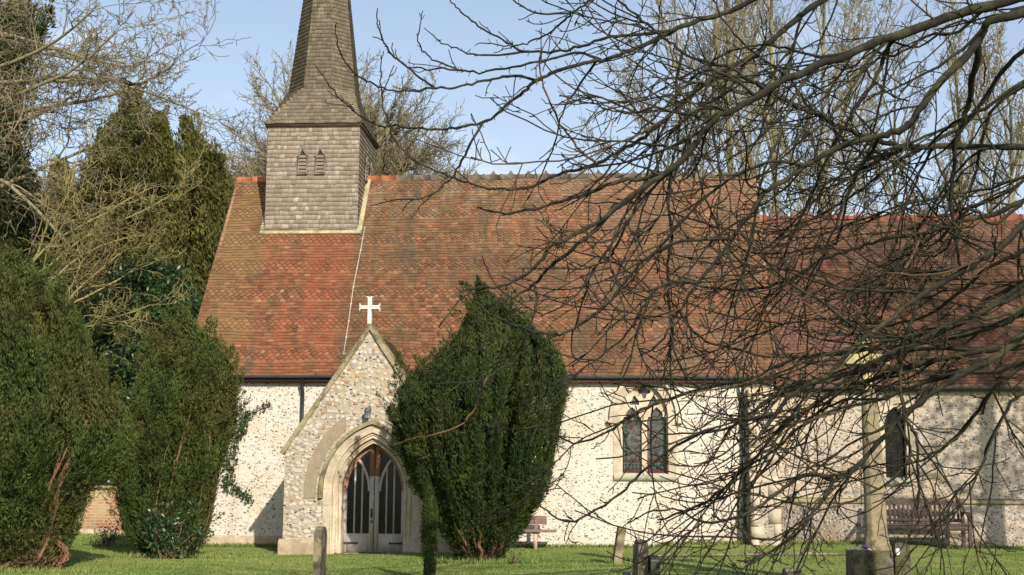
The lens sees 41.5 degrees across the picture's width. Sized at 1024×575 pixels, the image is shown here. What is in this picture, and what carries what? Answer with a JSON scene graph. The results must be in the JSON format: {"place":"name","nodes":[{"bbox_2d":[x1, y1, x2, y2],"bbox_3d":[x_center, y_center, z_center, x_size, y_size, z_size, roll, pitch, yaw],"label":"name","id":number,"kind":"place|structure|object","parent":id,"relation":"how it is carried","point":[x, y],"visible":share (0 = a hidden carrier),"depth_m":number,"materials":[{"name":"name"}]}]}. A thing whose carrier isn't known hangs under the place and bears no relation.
{"place":"outdoors","nodes":[
{"label":"outdoors","id":0,"kind":"place"},
{"bbox_2d":[0,533,1023,574],"bbox_3d":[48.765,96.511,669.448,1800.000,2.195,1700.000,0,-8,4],"label":"lawn","id":1,"kind":"structure","parent":0,"point":[917,553],"depth_m":22.59,"materials":[{"name":"plant"}]},
{"bbox_2d":[0,0,56,167],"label":"evergreen tree","id":2,"kind":"object","parent":1,"relation":"on","point":[43,22],"visible":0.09,"depth_m":40.36,"materials":[{"name":"green plant"}]},
{"bbox_2d":[0,131,65,293],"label":"evergreen tree","id":3,"kind":"object","parent":1,"relation":"on","point":[22,230],"visible":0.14,"depth_m":37.94,"materials":[{"name":"green plant"}]},
{"bbox_2d":[42,154,75,252],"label":"evergreen tree","id":4,"kind":"object","parent":1,"relation":"on","point":[58,166],"visible":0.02,"depth_m":45.44,"materials":[{"name":"green plant"}]},
{"bbox_2d":[0,242,138,571],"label":"yew tree","id":5,"kind":"object","parent":1,"relation":"on","point":[52,448],"visible":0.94,"depth_m":20.70,"materials":[{"name":"green plant"}]},
{"bbox_2d":[47,271,134,481],"bbox_3d":[-11.716,3.139,36.948,3.961,7.301,2.648,0,-8,4],"label":"holly tree","id":6,"kind":"object","parent":1,"relation":"on","point":[102,336],"visible":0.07,"depth_m":37.08,"materials":[{"name":"green plant"}]},
{"bbox_2d":[72,486,124,534],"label":"brick wall","id":7,"kind":"structure","parent":1,"relation":"on","point":[97,512],"depth_m":33.99,"materials":[{"name":"brick"}]},
{"bbox_2d":[59,80,151,353],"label":"evergreen tree","id":8,"kind":"object","parent":1,"relation":"on","point":[129,140],"visible":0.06,"depth_m":42.31,"materials":[{"name":"green plant"}]},
{"bbox_2d":[90,518,127,546],"bbox_3d":[-8.216,5.043,27.683,0.917,0.630,0.594,-4,-9,29],"label":"young shrub","id":9,"kind":"object","parent":1,"relation":"on","point":[113,536],"visible":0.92,"depth_m":27.69,"materials":[{"name":"green plant"}]},
{"bbox_2d":[18,97,230,341],"bbox_3d":[-10.135,0.935,34.249,5.419,11.118,4.661,0,-8,4],"label":"bare tree","id":10,"kind":"object","parent":1,"relation":"on","point":[84,254],"visible":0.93,"depth_m":33.96,"materials":[{"name":"brown plant"}]},
{"bbox_2d":[0,0,261,351],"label":"bare tree","id":11,"kind":"object","parent":1,"relation":"on","point":[100,78],"visible":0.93,"depth_m":36.18,"materials":[{"name":"brown plant"}]},
{"bbox_2d":[120,78,135,87],"bbox_3d":[-10.217,-5.445,36.002,0.410,0.328,0.230,-4,-9,27],"label":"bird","id":12,"kind":"object","parent":11,"relation":"on","point":[131,84],"visible":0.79,"depth_m":35.95},
{"bbox_2d":[80,252,202,485],"bbox_3d":[-9.357,2.828,36.102,4.492,7.711,3.975,0,-8,4],"label":"holly tree","id":13,"kind":"object","parent":1,"relation":"on","point":[151,285],"visible":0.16,"depth_m":35.76,"materials":[{"name":"green plant"}]},
{"bbox_2d":[120,101,194,398],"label":"evergreen tree","id":14,"kind":"object","parent":1,"relation":"on","point":[164,169],"visible":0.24,"depth_m":40.98,"materials":[{"name":"green plant"}]},
{"bbox_2d":[132,489,213,558],"bbox_3d":[-6.001,4.209,23.941,1.494,1.300,0.940,0,-8,4],"label":"laurel shrub","id":15,"kind":"object","parent":1,"relation":"on","point":[158,532],"visible":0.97,"depth_m":23.83,"materials":[{"name":"green plant"}]},
{"bbox_2d":[97,301,251,556],"bbox_3d":[-6.249,2.668,25.189,2.786,4.921,1.970,2,-8,-10],"label":"yew tree","id":16,"kind":"object","parent":1,"relation":"on","point":[185,415],"visible":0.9,"depth_m":24.86,"materials":[{"name":"green plant"}]},
{"bbox_2d":[174,109,209,269],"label":"evergreen tree","id":17,"kind":"object","parent":1,"relation":"on","point":[189,137],"visible":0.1,"depth_m":41.71,"materials":[{"name":"green plant"}]},
{"bbox_2d":[183,136,235,323],"bbox_3d":[-8.716,1.239,39.580,2.547,11.600,1.601,0,-8,4],"label":"evergreen tree","id":18,"kind":"object","parent":1,"relation":"on","point":[205,238],"visible":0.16,"depth_m":39.78,"materials":[{"name":"green plant"}]},
{"bbox_2d":[313,526,326,574],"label":"gravestone","id":19,"kind":"object","parent":1,"relation":"on","point":[320,551],"visible":1,"depth_m":15.68,"materials":[{"name":"grey stone"}]},
{"bbox_2d":[198,39,481,183],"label":"bare tree","id":20,"kind":"object","parent":1,"relation":"on","point":[392,158],"visible":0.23,"depth_m":57.22,"materials":[{"name":"brown plant"}]},
{"bbox_2d":[419,477,439,574],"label":"columnar conifer","id":21,"kind":"object","parent":1,"relation":"on","point":[429,531],"visible":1,"depth_m":19.49,"materials":[{"name":"green plant"}]},
{"bbox_2d":[375,275,578,560],"bbox_3d":[-0.622,2.297,23.689,3.170,5.137,2.926,6,-10,-33],"label":"yew tree","id":22,"kind":"object","parent":1,"relation":"on","point":[453,464],"visible":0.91,"depth_m":23.16,"materials":[{"name":"green plant"}]},
{"bbox_2d":[501,545,522,563],"bbox_3d":[0.018,4.476,22.613,0.372,0.369,0.268,-5,-10,33],"label":"yew seedling","id":23,"kind":"object","parent":1,"relation":"on","point":[513,557],"visible":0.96,"depth_m":22.59,"materials":[{"name":"green plant"}]},
{"bbox_2d":[525,516,556,548],"bbox_3d":[0.047,5.003,27.381,1.705,0.750,0.432,0,-8,4],"label":"plank bench","id":24,"kind":"object","parent":1,"relation":"on","point":[537,520],"visible":0.37,"depth_m":27.39,"materials":[{"name":"wood"}]},
{"bbox_2d":[197,0,1023,554],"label":"church","id":25,"kind":"structure","parent":1,"relation":"on","point":[329,290],"depth_m":28.95,"materials":[{"name":"stone"}]},
{"bbox_2d":[220,400,271,503],"bbox_3d":[-5.601,3.459,28.459,1.100,2.184,0.185,0,-8,4],"label":"ivy","id":26,"kind":"object","parent":25,"relation":"attached to","point":[240,435],"visible":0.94,"depth_m":28.48,"materials":[{"name":"green plant"}]},
{"bbox_2d":[342,444,374,551],"bbox_3d":[-2.948,4.050,26.043,0.588,2.051,0.063,0,-8,4],"label":"door leaf","id":27,"kind":"structure","parent":25,"relation":"in","point":[359,485],"depth_m":26.02,"materials":[{"name":"grey wood"}]},
{"bbox_2d":[374,445,403,551],"bbox_3d":[-2.345,4.048,25.999,0.588,2.051,0.063,0,-8,4],"label":"door leaf","id":28,"kind":"structure","parent":25,"relation":"in","point":[389,489],"depth_m":25.99,"materials":[{"name":"grey wood"}]},
{"bbox_2d":[607,383,681,480],"bbox_3d":[2.750,2.854,28.088,1.566,2.303,0.320,0,-8,4],"label":"window","id":29,"kind":"structure","parent":25,"relation":"in","point":[632,440],"depth_m":28.10,"materials":[{"name":"stone"}]},
{"bbox_2d":[878,396,916,485],"bbox_3d":[7.869,3.151,27.805,0.830,1.838,0.260,0,-8,4],"label":"window","id":30,"kind":"structure","parent":25,"relation":"in","point":[890,452],"depth_m":27.84,"materials":[{"name":"stone"}]},
{"bbox_2d":[614,526,625,563],"bbox_3d":[1.792,4.343,22.668,0.222,0.678,0.506,0,-8,1],"label":"gravestone","id":31,"kind":"object","parent":1,"relation":"on","point":[619,546],"visible":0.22,"depth_m":22.43,"materials":[{"name":"beige stone"}]},
{"bbox_2d":[632,539,647,574],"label":"gravestone","id":32,"kind":"object","parent":1,"relation":"on","point":[640,569],"visible":0.74,"depth_m":15.54,"materials":[{"name":"grey stone"}]},
{"bbox_2d":[648,555,659,574],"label":"gravestone","id":33,"kind":"object","parent":1,"relation":"on","point":[653,562],"visible":0.66,"depth_m":15.37,"materials":[{"name":"grey stone"}]},
{"bbox_2d":[561,0,764,173],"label":"bare tree","id":34,"kind":"object","parent":1,"relation":"on","point":[640,104],"visible":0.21,"depth_m":55.28,"materials":[{"name":"brown plant"}]},
{"bbox_2d":[315,0,1023,574],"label":"bare tree","id":35,"kind":"object","parent":1,"relation":"on","point":[911,338],"visible":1,"depth_m":11.73,"materials":[{"name":"brown plant"}]},
{"bbox_2d":[658,552,837,556],"bbox_3d":[4.213,4.873,24.581,3.418,0.154,0.163,0,-8,4],"label":"path edging","id":36,"kind":"object","parent":1,"relation":"on","point":[746,554],"visible":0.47,"depth_m":24.54,"materials":[{"name":"stone"}]},
{"bbox_2d":[665,554,845,556],"bbox_3d":[4.433,4.859,24.524,3.472,0.069,0.290,0,-8,4],"label":"soil edge","id":37,"kind":"object","parent":1,"relation":"on","point":[759,554],"visible":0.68,"depth_m":24.48,"materials":[{"name":"brown soil"}]},
{"bbox_2d":[663,0,863,215],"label":"bare tree","id":38,"kind":"object","parent":1,"relation":"on","point":[772,61],"visible":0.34,"depth_m":56.19,"materials":[{"name":"brown plant"}]},
{"bbox_2d":[636,0,895,215],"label":"bare tree","id":39,"kind":"object","parent":1,"relation":"on","point":[728,121],"visible":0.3,"depth_m":52.41,"materials":[{"name":"brown plant"}]},
{"bbox_2d":[781,568,801,574],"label":"gravestone","id":40,"kind":"object","parent":1,"relation":"on","point":[785,571],"visible":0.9,"depth_m":16.51,"materials":[{"name":"grey stone"}]},
{"bbox_2d":[741,0,941,215],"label":"bare tree","id":41,"kind":"object","parent":1,"relation":"on","point":[842,44],"visible":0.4,"depth_m":53.60,"materials":[{"name":"brown plant"}]},
{"bbox_2d":[841,339,893,574],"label":"stone cross","id":42,"kind":"object","parent":1,"relation":"on","point":[858,562],"visible":0.52,"depth_m":18.45,"materials":[{"name":"beige stone"}]},
{"bbox_2d":[847,545,876,550],"bbox_3d":[4.740,3.534,18.308,0.418,0.112,0.179,0,-8,4],"label":"wreath","id":43,"kind":"object","parent":42,"relation":"on","point":[864,547],"visible":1,"depth_m":18.30,"materials":[{"name":"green plant"}]},
{"bbox_2d":[824,0,973,214],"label":"bare tree","id":44,"kind":"object","parent":1,"relation":"on","point":[919,121],"visible":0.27,"depth_m":58.20,"materials":[{"name":"brown plant"}]},
{"bbox_2d":[892,541,910,574],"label":"gravestone","id":45,"kind":"object","parent":1,"relation":"on","point":[897,559],"visible":0.64,"depth_m":18.36,"materials":[{"name":"grey stone"}]},
{"bbox_2d":[886,499,972,548],"bbox_3d":[8.079,4.659,26.748,1.845,0.940,0.670,0,-8,4],"label":"garden bench","id":46,"kind":"object","parent":1,"relation":"on","point":[962,527],"visible":0.53,"depth_m":26.98,"materials":[{"name":"brown wood"}]},
{"bbox_2d":[909,0,1023,214],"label":"bare tree","id":47,"kind":"object","parent":1,"relation":"on","point":[1019,130],"visible":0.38,"depth_m":54.21,"materials":[{"name":"brown plant"}]},
{"bbox_2d":[910,0,1023,214],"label":"bare tree","id":48,"kind":"object","parent":1,"relation":"on","point":[958,102],"visible":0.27,"depth_m":55.48,"materials":[{"name":"brown plant"}]},
{"bbox_2d":[1,0,1023,215],"label":"sky","id":49,"kind":"structure","parent":0,"point":[269,25],"materials":[{"name":"blue"}]},
{"bbox_2d":[68,544,1013,574],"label":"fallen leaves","id":50,"kind":"object","parent":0,"point":[496,566],"visible":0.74,"depth_m":22.78,"materials":[{"name":"brown plant"}]}
]}

